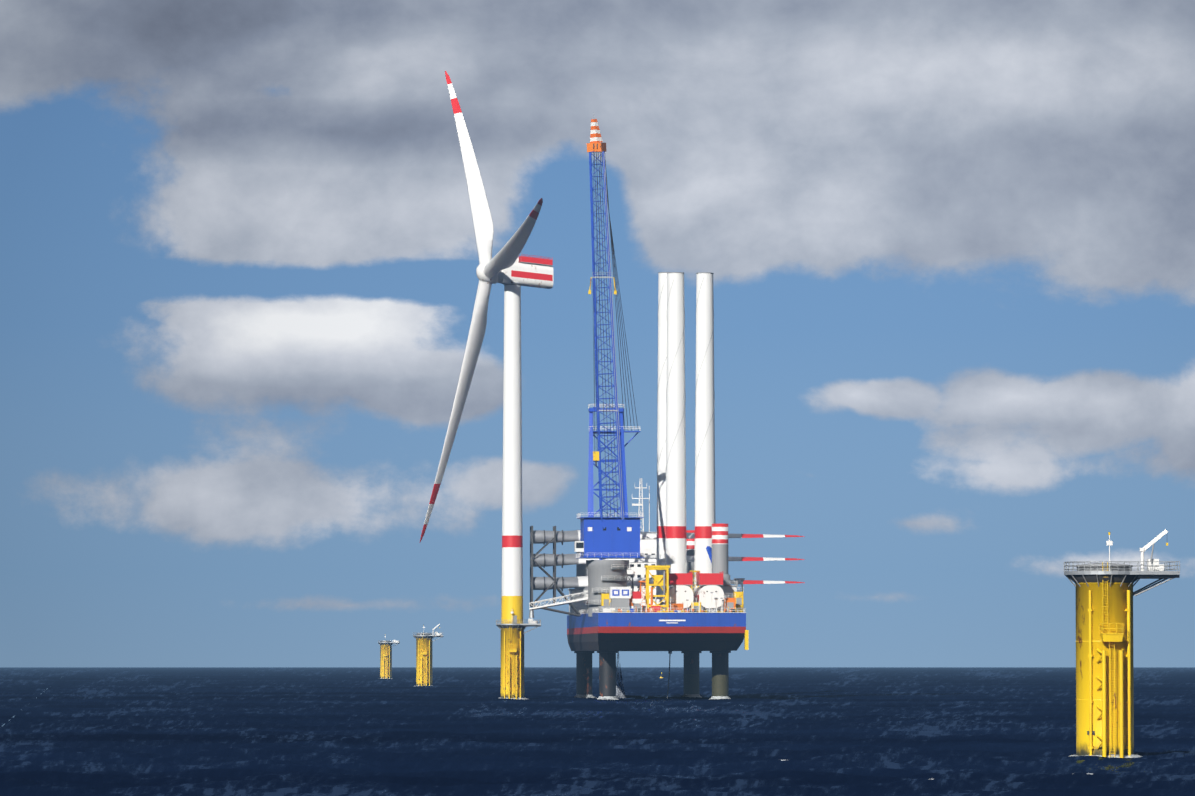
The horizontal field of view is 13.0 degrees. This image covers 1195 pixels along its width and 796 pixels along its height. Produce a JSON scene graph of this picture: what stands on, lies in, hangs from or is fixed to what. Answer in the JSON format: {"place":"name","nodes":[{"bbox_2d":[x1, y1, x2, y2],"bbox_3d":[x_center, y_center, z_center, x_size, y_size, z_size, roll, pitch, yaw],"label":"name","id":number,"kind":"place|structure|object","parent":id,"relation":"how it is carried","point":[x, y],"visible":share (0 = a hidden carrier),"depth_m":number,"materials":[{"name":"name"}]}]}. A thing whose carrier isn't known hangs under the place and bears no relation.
{"place":"outdoors","nodes":[
{"label":"outdoors","id":0,"kind":"place"},
{"bbox_2d":[0,667,1194,795],"bbox_3d":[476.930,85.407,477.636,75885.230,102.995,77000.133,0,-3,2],"label":"sea","id":1,"kind":"structure","parent":0,"point":[470,731],"depth_m":744.56,"materials":[{"name":"liquid"}]},
{"bbox_2d":[378,636,399,678],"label":"turbine foundation","id":2,"kind":"object","parent":1,"relation":"on","point":[385,659],"visible":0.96,"depth_m":2934.35,"materials":[{"name":"yellow paint"}]},
{"bbox_2d":[413,624,442,685],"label":"turbine foundation","id":3,"kind":"object","parent":1,"relation":"on","point":[424,641],"visible":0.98,"depth_m":2093.21,"materials":[{"name":"yellow paint"}]},
{"bbox_2d":[420,71,552,698],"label":"wind turbine","id":4,"kind":"object","parent":1,"relation":"on","point":[509,269],"visible":1,"depth_m":1426.69,"materials":[{"name":"white paint"}]},
{"bbox_2d":[616,652,625,697],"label":"water discharge","id":5,"kind":"object","parent":1,"relation":"on","point":[618,691],"visible":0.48,"depth_m":1429.92,"materials":[{"name":"grey liquid"}]},
{"bbox_2d":[529,119,804,699],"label":"jack up vessel","id":6,"kind":"object","parent":1,"relation":"on","point":[668,587],"visible":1,"depth_m":1404.15,"materials":[{"name":"blue metal"}]},
{"bbox_2d":[1064,529,1179,757],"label":"turbine foundation","id":7,"kind":"object","parent":1,"relation":"in","point":[1105,593],"visible":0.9,"depth_m":572.84,"materials":[{"name":"yellow paint"}]},
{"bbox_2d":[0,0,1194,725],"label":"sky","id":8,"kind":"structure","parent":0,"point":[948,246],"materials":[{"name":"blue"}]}
]}

